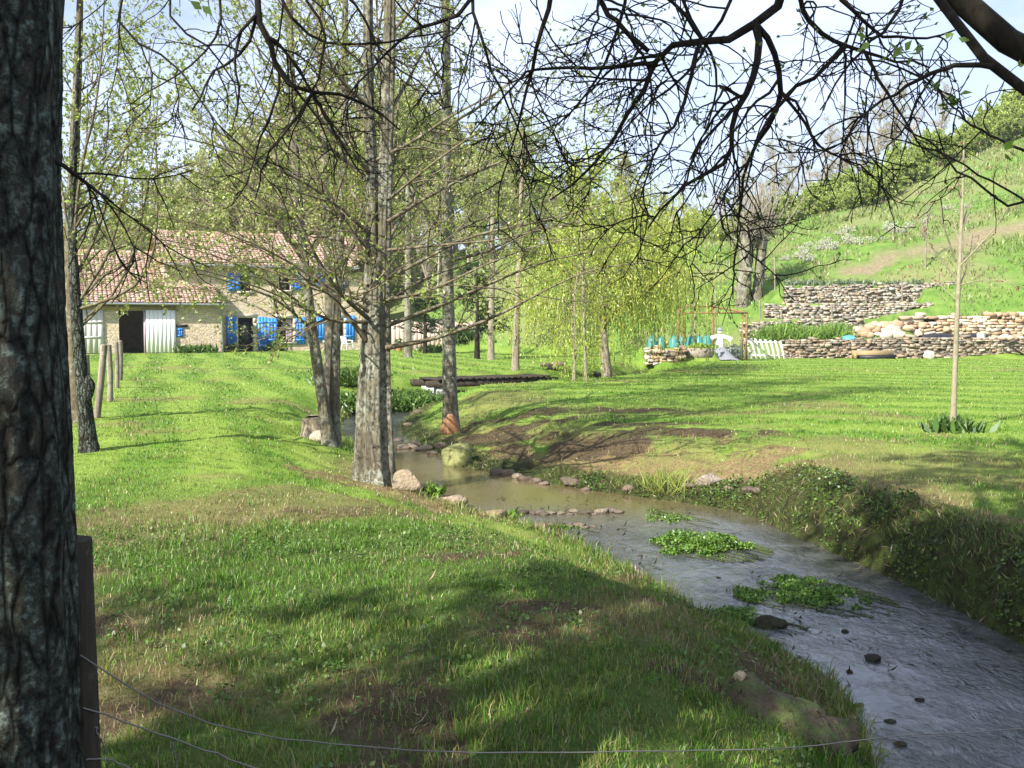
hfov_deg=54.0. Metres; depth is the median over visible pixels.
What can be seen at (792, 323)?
vegetable plant
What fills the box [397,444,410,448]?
bank stone
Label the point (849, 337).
plastic bag
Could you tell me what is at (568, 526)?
watercress patch
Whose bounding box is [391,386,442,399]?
bank plant
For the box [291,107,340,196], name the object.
woodland tree
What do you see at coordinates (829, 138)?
bare tree
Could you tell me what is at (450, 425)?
alder tree
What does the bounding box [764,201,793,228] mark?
hill bush
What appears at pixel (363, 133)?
woodland tree
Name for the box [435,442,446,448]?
bank stone
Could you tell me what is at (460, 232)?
woodland tree
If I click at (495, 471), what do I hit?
bank stone
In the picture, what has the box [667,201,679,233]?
woodland tree
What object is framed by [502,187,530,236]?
woodland tree
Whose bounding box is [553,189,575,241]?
woodland tree
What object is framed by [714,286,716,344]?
garden stake
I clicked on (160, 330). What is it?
sliding door
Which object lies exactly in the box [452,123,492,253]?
woodland tree
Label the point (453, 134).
woodland tree
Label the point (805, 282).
wall plant
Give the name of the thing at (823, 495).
bank undergrowth
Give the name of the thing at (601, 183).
woodland tree
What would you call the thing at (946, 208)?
blossom shrub
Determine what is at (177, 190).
woodland tree
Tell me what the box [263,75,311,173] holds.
woodland tree
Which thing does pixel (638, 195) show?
woodland tree
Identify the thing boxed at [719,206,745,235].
hill bush
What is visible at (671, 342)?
garden cloche
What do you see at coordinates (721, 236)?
hill bush
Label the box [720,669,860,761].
rock
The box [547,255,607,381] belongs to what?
willow sapling
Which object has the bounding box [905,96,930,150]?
bare tree
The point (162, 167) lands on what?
woodland tree
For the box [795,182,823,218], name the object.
hill bush
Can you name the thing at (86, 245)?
woodland tree
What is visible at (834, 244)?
blossom shrub
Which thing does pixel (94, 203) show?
woodland tree
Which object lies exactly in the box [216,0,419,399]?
alder tree
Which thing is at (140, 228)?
woodland tree
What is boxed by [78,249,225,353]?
barn
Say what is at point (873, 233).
meadow grass
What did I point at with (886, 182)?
hill bush
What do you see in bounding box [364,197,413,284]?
woodland tree
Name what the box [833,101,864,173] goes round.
bare tree
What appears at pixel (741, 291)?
pollard tree
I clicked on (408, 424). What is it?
bank stone
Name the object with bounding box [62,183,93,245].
woodland tree
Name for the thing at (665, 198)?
woodland tree
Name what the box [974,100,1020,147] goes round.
hill bush
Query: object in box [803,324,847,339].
vegetable plant
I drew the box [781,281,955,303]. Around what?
stone wall
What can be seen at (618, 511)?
sill stone
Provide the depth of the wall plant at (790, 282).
58.27 m
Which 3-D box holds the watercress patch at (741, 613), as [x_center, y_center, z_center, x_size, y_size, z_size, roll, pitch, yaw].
[1.823,1.774,7.594,0.501,0.131,0.796,-2,4,-31]
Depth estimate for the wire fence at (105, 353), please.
21.20 m
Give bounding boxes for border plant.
[164,342,196,352]
[181,343,204,352]
[192,343,218,352]
[223,343,247,351]
[263,339,293,350]
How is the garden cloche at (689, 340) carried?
on the ground at (884, 258)
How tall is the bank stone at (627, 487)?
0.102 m
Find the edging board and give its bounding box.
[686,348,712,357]
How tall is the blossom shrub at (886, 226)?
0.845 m
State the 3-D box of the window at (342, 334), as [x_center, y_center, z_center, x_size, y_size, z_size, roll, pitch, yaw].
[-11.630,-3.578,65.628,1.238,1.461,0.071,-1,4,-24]
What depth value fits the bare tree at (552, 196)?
102.03 m
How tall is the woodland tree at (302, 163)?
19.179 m
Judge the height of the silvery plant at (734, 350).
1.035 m
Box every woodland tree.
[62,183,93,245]
[77,223,102,248]
[84,201,126,249]
[88,197,134,248]
[88,222,104,248]
[105,208,137,249]
[115,222,148,250]
[116,207,160,250]
[135,162,179,222]
[141,175,193,223]
[150,187,169,222]
[152,179,186,229]
[174,149,237,218]
[176,191,224,230]
[182,133,228,178]
[187,189,226,231]
[188,174,232,225]
[201,160,239,231]
[211,119,269,187]
[212,150,270,231]
[233,118,280,233]
[236,169,285,232]
[246,186,296,233]
[249,147,290,225]
[257,99,316,205]
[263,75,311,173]
[272,145,312,234]
[289,164,316,234]
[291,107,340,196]
[299,75,340,139]
[301,136,353,235]
[305,141,355,227]
[306,169,363,235]
[315,68,355,133]
[335,137,377,241]
[348,87,405,255]
[358,76,404,262]
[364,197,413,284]
[374,65,423,246]
[376,91,416,214]
[393,80,441,285]
[393,140,437,281]
[413,97,465,269]
[416,177,456,294]
[425,104,457,250]
[429,123,468,257]
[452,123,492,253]
[452,153,487,265]
[452,157,489,261]
[480,138,514,257]
[485,165,516,251]
[496,174,514,250]
[500,116,544,229]
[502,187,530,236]
[524,171,552,236]
[533,178,552,233]
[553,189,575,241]
[554,150,593,229]
[595,182,610,211]
[604,152,637,209]
[614,185,631,214]
[629,183,644,210]
[654,191,668,217]
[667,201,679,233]
[676,196,690,218]
[706,203,716,236]
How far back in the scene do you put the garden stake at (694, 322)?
49.88 m
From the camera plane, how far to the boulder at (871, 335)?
51.59 m
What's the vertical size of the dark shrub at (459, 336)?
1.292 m
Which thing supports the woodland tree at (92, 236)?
on the ground at (884, 258)
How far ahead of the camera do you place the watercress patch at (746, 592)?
8.31 m
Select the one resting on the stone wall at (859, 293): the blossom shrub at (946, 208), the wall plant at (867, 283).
the wall plant at (867, 283)
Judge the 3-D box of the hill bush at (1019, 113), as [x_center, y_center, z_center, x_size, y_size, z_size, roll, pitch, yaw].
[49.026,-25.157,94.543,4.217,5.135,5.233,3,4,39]
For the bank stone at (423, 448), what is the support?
on the ground at (884, 258)
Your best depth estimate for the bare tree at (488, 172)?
93.94 m
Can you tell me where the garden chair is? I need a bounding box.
[341,336,352,350]
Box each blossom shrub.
[780,254,791,260]
[795,249,807,258]
[797,245,810,251]
[799,252,815,261]
[812,244,823,250]
[826,241,838,249]
[839,236,853,243]
[845,225,855,231]
[850,236,863,244]
[881,223,896,232]
[882,221,896,228]
[941,204,953,209]
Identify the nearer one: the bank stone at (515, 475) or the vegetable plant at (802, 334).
the bank stone at (515, 475)
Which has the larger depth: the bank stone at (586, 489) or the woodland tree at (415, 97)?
the woodland tree at (415, 97)
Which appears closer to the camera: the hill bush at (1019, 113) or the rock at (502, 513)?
the rock at (502, 513)
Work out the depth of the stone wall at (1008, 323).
52.59 m
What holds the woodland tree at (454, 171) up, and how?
on the ground at (884, 258)
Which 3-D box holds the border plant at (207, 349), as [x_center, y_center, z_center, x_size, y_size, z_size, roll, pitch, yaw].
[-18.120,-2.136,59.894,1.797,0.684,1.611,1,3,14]
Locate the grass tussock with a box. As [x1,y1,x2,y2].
[622,461,705,495]
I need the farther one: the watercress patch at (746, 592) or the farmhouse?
the farmhouse
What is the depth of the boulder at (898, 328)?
51.80 m
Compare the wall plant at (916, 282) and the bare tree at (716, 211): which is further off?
the bare tree at (716, 211)
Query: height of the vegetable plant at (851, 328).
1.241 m
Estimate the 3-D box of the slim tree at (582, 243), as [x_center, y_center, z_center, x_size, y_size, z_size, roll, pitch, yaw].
[2.240,-3.441,28.565,3.448,7.070,3.086,1,4,24]
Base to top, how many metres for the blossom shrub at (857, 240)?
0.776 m
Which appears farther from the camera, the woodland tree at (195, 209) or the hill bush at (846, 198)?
the hill bush at (846, 198)
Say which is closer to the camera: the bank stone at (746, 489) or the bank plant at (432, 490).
the bank stone at (746, 489)
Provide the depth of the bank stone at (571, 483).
13.96 m
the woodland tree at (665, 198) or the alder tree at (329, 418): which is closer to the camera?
the alder tree at (329, 418)
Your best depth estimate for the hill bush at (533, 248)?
77.25 m
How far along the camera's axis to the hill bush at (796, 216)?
86.86 m
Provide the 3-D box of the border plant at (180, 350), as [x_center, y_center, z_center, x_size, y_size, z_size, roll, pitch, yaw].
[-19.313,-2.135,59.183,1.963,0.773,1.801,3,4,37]
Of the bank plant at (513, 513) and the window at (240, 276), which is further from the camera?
the window at (240, 276)
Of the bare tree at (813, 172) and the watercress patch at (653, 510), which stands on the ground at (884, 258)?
the bare tree at (813, 172)
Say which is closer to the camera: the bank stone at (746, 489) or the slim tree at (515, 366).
the bank stone at (746, 489)
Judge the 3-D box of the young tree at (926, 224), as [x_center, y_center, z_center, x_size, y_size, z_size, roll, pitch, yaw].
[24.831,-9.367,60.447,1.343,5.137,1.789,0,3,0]
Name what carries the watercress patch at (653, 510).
on the stream water
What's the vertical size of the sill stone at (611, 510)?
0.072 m
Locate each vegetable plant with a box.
[748,323,798,341]
[750,320,812,338]
[763,320,812,330]
[775,323,822,341]
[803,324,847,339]
[807,319,854,339]
[820,321,869,337]
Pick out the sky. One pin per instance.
(740, 12)
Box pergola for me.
[677,306,752,360]
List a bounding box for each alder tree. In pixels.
[63,0,532,448]
[63,0,692,489]
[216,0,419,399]
[375,0,634,434]
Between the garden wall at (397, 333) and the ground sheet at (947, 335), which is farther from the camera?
the garden wall at (397, 333)
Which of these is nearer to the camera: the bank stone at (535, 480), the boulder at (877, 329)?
the bank stone at (535, 480)
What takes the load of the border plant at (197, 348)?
on the ground at (884, 258)
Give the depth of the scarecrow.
48.22 m
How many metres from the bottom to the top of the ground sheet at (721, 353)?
0.660 m
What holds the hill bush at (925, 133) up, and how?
on the ground at (884, 258)
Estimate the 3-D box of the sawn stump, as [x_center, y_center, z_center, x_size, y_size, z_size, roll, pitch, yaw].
[-3.352,0.758,17.061,0.514,0.479,0.514,-2,4,-36]
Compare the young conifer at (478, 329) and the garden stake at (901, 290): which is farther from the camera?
the garden stake at (901, 290)
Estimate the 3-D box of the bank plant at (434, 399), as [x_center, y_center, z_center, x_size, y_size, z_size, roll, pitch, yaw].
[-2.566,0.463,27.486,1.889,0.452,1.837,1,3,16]
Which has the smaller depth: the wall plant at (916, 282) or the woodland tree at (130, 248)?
the wall plant at (916, 282)
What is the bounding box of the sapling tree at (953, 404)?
[904,140,1023,421]
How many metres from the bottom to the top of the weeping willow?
8.838 m
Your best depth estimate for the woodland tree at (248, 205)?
77.69 m
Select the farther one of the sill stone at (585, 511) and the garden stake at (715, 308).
the garden stake at (715, 308)
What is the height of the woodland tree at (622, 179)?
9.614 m
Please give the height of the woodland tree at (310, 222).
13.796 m
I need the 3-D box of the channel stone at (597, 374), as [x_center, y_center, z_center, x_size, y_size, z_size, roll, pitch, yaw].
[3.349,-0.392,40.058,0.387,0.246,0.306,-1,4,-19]
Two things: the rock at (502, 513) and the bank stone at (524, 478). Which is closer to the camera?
the rock at (502, 513)
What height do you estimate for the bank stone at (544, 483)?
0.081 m
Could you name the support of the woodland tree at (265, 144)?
on the ground at (884, 258)
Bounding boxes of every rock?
[309,430,320,441]
[392,469,421,491]
[440,495,468,506]
[441,443,471,466]
[481,509,507,518]
[694,473,722,486]
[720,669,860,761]
[754,615,787,629]
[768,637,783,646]
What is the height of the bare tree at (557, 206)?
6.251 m
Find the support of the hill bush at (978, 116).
on the ground at (884, 258)
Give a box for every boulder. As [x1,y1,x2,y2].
[857,327,871,332]
[857,331,867,337]
[864,323,875,329]
[867,332,873,337]
[872,326,880,332]
[879,331,892,337]
[885,325,895,328]
[886,327,901,330]
[890,320,903,326]
[893,332,903,338]
[902,326,912,331]
[912,329,922,335]
[923,351,934,358]
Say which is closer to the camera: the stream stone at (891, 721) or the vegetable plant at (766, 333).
the stream stone at (891, 721)
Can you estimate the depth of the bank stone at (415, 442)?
18.65 m
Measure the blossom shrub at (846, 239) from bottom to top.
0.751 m
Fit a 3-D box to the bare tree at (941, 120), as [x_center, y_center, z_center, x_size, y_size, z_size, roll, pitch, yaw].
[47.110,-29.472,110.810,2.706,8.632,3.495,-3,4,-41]
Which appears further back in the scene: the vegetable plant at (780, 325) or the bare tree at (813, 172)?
the bare tree at (813, 172)
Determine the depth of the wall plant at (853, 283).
58.21 m
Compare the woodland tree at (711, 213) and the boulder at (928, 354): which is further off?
the woodland tree at (711, 213)
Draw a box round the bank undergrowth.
[317,399,1023,767]
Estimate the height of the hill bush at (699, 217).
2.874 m
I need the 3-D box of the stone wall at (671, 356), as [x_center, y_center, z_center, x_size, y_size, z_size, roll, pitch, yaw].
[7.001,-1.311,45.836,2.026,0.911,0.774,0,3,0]
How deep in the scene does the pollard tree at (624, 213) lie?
61.32 m
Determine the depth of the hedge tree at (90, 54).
16.80 m
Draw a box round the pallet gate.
[744,338,784,358]
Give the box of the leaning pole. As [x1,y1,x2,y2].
[999,339,1023,355]
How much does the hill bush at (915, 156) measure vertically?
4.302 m
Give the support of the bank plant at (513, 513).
on the ground at (884, 258)
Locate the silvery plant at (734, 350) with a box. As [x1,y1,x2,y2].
[725,343,755,359]
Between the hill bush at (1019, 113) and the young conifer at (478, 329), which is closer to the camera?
the young conifer at (478, 329)
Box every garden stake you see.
[694,300,695,338]
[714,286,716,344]
[759,300,760,318]
[774,258,775,290]
[901,279,902,301]
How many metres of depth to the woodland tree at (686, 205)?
85.22 m
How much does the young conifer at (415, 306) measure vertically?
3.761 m
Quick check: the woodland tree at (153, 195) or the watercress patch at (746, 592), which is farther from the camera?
the woodland tree at (153, 195)
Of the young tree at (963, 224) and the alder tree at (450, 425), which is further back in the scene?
the young tree at (963, 224)
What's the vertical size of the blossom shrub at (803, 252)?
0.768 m
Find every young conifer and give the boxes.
[392,291,455,353]
[439,261,513,358]
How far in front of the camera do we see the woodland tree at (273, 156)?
87.92 m
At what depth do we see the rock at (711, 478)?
13.02 m
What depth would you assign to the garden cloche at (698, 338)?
46.86 m
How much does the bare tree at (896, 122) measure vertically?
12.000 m
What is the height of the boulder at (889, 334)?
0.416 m
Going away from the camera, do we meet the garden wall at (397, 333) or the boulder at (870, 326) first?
the boulder at (870, 326)
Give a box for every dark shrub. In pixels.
[414,344,442,352]
[437,327,480,342]
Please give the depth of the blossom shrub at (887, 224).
69.62 m
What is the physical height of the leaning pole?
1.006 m
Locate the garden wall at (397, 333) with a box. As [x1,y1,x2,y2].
[391,319,482,349]
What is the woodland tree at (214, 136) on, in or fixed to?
on the ground at (884, 258)
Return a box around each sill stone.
[519,510,528,513]
[529,510,545,513]
[569,509,578,512]
[573,522,585,526]
[582,509,593,513]
[594,508,608,513]
[606,507,615,512]
[613,509,623,512]
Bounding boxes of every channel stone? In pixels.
[547,364,558,369]
[592,371,600,376]
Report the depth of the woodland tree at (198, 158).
85.33 m
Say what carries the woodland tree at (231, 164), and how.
on the ground at (884, 258)
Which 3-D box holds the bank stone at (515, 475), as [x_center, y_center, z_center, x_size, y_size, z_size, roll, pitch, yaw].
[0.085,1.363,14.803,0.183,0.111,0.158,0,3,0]
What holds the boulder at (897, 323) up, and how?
on the ground at (884, 258)
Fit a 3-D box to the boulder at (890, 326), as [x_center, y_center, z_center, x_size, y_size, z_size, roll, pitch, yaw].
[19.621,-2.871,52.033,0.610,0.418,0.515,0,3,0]
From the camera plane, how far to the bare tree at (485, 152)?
100.84 m
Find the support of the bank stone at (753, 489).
on the ground at (884, 258)
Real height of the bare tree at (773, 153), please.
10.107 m
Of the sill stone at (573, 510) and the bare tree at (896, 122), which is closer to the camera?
the sill stone at (573, 510)
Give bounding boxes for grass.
[453,137,1023,346]
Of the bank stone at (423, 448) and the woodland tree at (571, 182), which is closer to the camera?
the bank stone at (423, 448)
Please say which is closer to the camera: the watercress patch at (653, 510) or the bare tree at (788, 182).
the watercress patch at (653, 510)
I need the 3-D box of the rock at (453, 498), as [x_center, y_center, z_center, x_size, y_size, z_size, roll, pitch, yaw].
[-0.752,1.452,12.411,0.438,0.175,0.279,0,3,0]
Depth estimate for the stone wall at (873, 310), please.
55.71 m
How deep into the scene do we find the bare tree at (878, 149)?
110.38 m
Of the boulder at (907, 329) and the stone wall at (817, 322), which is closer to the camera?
the boulder at (907, 329)
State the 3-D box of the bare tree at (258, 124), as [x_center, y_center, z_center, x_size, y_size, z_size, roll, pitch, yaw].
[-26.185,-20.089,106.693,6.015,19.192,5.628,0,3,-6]
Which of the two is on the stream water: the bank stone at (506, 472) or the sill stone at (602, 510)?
the sill stone at (602, 510)
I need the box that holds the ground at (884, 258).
[72,136,1023,767]
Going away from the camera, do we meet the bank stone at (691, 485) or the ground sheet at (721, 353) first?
the bank stone at (691, 485)
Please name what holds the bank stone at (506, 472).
on the ground at (884, 258)
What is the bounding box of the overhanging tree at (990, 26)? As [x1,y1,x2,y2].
[190,0,1023,327]
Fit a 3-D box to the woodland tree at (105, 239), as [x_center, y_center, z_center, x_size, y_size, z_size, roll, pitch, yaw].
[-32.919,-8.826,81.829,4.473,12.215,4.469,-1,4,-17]
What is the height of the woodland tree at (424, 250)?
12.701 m
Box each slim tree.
[391,100,439,357]
[452,141,526,359]
[483,101,565,370]
[535,138,654,381]
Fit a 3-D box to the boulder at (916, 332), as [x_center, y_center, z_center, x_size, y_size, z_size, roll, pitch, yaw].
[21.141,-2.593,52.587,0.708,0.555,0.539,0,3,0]
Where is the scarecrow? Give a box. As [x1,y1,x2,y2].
[710,326,731,346]
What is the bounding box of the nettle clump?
[918,414,1000,433]
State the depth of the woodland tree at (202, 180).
82.07 m
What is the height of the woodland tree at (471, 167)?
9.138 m
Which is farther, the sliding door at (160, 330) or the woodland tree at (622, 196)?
the woodland tree at (622, 196)
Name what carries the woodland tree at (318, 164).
on the ground at (884, 258)
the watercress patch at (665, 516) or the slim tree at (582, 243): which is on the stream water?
the watercress patch at (665, 516)
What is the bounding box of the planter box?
[851,350,895,358]
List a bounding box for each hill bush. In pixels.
[516,234,544,255]
[544,221,576,248]
[649,214,679,240]
[673,207,700,236]
[686,208,716,239]
[709,218,733,241]
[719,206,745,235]
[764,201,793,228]
[776,191,809,222]
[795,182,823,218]
[800,179,842,216]
[825,172,838,208]
[831,166,877,208]
[832,181,863,211]
[860,160,876,181]
[868,160,906,205]
[878,141,922,184]
[894,145,937,187]
[908,127,956,169]
[930,128,965,167]
[953,118,985,157]
[954,100,999,147]
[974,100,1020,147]
[998,88,1023,135]
[1011,104,1023,136]
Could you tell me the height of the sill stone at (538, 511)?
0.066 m
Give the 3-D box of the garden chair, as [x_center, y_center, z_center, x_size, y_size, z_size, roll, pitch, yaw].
[-10.627,-2.604,64.538,0.647,0.948,0.578,3,4,37]
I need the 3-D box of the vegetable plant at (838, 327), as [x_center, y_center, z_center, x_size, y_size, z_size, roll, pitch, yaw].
[16.510,-2.675,52.035,2.747,1.414,2.984,0,3,0]
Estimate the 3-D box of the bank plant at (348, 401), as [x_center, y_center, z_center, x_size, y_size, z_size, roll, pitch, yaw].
[-3.973,0.423,25.632,2.677,0.613,2.757,-2,4,-25]
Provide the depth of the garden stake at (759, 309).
54.42 m
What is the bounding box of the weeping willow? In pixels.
[481,150,749,377]
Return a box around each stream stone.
[864,654,880,661]
[884,718,896,723]
[893,741,906,746]
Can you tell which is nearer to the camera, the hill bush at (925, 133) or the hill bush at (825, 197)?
the hill bush at (825, 197)
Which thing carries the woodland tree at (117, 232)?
on the ground at (884, 258)
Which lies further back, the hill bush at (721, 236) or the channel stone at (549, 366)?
the hill bush at (721, 236)
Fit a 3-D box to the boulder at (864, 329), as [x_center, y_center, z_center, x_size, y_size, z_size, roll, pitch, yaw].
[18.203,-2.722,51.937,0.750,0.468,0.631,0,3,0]
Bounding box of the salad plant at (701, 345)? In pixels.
[678,342,718,347]
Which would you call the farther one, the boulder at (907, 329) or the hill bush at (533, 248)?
the hill bush at (533, 248)
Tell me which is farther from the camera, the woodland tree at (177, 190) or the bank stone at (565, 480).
the woodland tree at (177, 190)
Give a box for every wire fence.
[77,535,1023,767]
[86,340,122,417]
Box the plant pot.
[394,338,403,350]
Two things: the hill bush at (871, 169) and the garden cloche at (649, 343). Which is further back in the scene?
the hill bush at (871, 169)
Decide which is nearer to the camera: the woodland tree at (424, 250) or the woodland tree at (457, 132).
the woodland tree at (424, 250)
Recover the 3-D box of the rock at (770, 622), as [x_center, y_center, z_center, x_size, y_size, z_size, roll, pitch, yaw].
[1.944,1.792,7.522,0.231,0.126,0.183,-2,4,-33]
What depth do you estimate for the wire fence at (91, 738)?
2.49 m
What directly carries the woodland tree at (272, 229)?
on the ground at (884, 258)
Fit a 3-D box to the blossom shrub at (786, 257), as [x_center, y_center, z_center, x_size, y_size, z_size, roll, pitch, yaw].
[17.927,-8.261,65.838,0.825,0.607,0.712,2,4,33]
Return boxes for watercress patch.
[541,523,598,534]
[645,512,719,527]
[648,508,674,514]
[648,528,773,562]
[711,604,811,635]
[729,584,804,610]
[757,573,901,617]
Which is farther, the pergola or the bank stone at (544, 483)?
the pergola
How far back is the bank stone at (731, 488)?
12.56 m
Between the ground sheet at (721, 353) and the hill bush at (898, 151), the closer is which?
the ground sheet at (721, 353)
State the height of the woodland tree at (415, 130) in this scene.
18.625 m
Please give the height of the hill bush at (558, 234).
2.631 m
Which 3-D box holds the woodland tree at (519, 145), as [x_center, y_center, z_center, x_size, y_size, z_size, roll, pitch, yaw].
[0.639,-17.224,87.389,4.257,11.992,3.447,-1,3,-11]
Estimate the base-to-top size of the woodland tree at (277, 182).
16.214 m
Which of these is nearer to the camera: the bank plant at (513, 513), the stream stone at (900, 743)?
the stream stone at (900, 743)
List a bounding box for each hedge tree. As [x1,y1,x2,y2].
[61,0,205,453]
[61,0,248,422]
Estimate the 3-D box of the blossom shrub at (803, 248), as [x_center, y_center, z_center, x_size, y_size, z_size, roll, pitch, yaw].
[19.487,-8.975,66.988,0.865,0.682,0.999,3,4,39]
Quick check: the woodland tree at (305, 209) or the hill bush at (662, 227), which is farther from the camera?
the woodland tree at (305, 209)
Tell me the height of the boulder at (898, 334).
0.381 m
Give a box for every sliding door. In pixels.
[83,310,103,352]
[142,309,175,352]
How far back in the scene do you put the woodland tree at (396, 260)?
89.78 m
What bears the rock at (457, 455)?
on the ground at (884, 258)
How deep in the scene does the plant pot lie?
63.34 m
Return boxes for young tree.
[913,187,937,267]
[950,192,975,260]
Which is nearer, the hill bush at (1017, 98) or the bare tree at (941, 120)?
the hill bush at (1017, 98)
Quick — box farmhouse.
[150,229,363,351]
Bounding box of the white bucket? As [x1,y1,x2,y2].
[976,333,985,337]
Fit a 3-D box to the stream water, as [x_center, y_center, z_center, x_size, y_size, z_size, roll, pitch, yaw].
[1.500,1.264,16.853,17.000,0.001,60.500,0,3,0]
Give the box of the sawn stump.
[300,415,319,438]
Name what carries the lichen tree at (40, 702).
on the ground at (884, 258)
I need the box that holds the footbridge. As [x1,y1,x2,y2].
[410,374,557,397]
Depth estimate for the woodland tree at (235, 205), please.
82.71 m
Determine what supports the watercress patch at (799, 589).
on the stream water
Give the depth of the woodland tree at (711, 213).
99.33 m
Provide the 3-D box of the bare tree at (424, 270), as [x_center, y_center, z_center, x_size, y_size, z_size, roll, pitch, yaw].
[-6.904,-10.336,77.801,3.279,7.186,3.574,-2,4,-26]
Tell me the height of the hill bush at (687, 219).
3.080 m
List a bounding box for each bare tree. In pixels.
[222,116,263,160]
[247,113,267,139]
[411,205,441,288]
[473,125,496,247]
[477,138,497,209]
[534,165,560,229]
[547,183,566,229]
[704,178,733,222]
[728,140,755,211]
[747,172,777,208]
[757,127,788,203]
[779,137,810,195]
[791,147,818,190]
[804,111,842,211]
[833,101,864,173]
[837,128,876,174]
[857,70,896,161]
[880,68,915,147]
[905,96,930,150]
[928,78,955,132]
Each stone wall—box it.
[643,345,688,364]
[739,316,865,343]
[763,302,933,318]
[780,334,1023,358]
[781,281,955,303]
[898,312,1023,336]
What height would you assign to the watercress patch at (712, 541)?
0.203 m
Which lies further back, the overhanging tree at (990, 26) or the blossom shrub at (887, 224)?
the blossom shrub at (887, 224)
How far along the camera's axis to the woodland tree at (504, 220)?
87.22 m
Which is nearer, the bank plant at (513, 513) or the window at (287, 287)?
the bank plant at (513, 513)
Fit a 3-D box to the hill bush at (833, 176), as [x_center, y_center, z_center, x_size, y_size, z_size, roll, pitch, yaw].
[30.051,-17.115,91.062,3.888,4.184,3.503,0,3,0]
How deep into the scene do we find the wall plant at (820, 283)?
58.30 m
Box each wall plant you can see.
[779,278,800,285]
[797,278,815,284]
[809,278,835,285]
[827,278,851,284]
[844,277,865,284]
[860,278,881,285]
[882,277,907,284]
[906,278,926,284]
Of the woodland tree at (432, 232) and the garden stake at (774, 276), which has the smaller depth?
the garden stake at (774, 276)
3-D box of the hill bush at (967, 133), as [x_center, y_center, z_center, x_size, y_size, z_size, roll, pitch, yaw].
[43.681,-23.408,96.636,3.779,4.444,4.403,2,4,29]
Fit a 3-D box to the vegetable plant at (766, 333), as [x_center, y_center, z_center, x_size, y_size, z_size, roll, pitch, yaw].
[13.362,-2.656,51.653,3.021,1.027,2.698,3,4,37]
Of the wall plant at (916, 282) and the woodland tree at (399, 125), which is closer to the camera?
the wall plant at (916, 282)
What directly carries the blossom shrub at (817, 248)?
on the ground at (884, 258)
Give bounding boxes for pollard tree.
[593,184,652,298]
[703,173,808,308]
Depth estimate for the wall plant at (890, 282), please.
58.27 m
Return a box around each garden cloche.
[647,334,656,346]
[657,337,666,347]
[669,334,678,346]
[686,334,695,346]
[695,334,702,342]
[703,334,711,344]
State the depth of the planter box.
49.13 m
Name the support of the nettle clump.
on the ground at (884, 258)
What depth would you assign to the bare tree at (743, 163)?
94.62 m
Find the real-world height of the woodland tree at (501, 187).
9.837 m
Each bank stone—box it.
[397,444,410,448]
[403,422,413,425]
[408,440,421,445]
[414,445,432,450]
[427,450,438,454]
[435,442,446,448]
[489,468,502,474]
[502,469,514,475]
[512,473,523,478]
[517,476,531,480]
[529,478,542,482]
[538,481,549,484]
[560,476,575,484]
[569,479,579,486]
[580,487,590,490]
[622,484,633,491]
[685,483,695,488]
[722,486,733,490]
[741,486,751,493]
[750,487,759,493]
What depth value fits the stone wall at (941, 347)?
49.77 m
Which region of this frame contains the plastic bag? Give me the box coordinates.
[841,335,855,339]
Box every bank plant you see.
[296,364,403,386]
[340,389,405,412]
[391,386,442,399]
[391,391,436,412]
[412,393,442,403]
[420,481,445,498]
[496,507,525,518]
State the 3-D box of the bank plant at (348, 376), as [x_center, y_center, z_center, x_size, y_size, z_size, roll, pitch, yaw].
[-4.556,-0.151,27.765,2.895,0.846,3.088,-1,4,-21]
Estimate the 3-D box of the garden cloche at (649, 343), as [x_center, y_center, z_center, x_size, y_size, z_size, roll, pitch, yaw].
[6.517,-2.012,46.762,0.520,0.600,0.520,0,3,0]
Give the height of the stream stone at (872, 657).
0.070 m
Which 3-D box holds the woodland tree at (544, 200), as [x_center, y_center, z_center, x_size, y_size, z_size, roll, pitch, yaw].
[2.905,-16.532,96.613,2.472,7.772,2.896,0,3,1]
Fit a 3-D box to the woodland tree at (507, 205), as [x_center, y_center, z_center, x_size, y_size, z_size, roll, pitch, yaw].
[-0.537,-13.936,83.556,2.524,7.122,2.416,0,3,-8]
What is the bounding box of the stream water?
[341,410,1023,767]
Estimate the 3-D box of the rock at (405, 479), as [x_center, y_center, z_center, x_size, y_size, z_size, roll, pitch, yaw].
[-1.361,1.281,13.122,0.384,0.352,0.332,0,3,0]
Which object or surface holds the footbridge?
on the ground at (884, 258)
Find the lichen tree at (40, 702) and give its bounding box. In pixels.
[0,0,539,767]
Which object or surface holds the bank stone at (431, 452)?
in the stream water
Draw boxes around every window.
[240,276,249,290]
[277,318,292,341]
[279,277,289,289]
[341,318,343,338]
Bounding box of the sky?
[61,0,1023,249]
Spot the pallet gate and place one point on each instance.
(761, 342)
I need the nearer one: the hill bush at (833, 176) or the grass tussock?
the grass tussock
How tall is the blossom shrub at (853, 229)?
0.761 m
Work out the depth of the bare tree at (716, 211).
87.08 m
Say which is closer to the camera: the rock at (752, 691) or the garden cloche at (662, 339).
the rock at (752, 691)
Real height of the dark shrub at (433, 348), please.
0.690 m
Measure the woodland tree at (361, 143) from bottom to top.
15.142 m
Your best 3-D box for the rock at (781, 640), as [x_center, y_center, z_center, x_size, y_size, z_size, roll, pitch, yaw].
[1.798,1.811,7.021,0.205,0.076,0.116,0,3,0]
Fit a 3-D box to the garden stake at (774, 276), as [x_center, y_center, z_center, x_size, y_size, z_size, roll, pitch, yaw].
[15.616,-6.370,59.729,0.147,2.227,0.088,0,3,0]
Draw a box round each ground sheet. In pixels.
[713,346,738,359]
[918,333,988,339]
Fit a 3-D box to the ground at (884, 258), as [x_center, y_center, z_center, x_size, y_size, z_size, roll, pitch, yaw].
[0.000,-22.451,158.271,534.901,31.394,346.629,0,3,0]

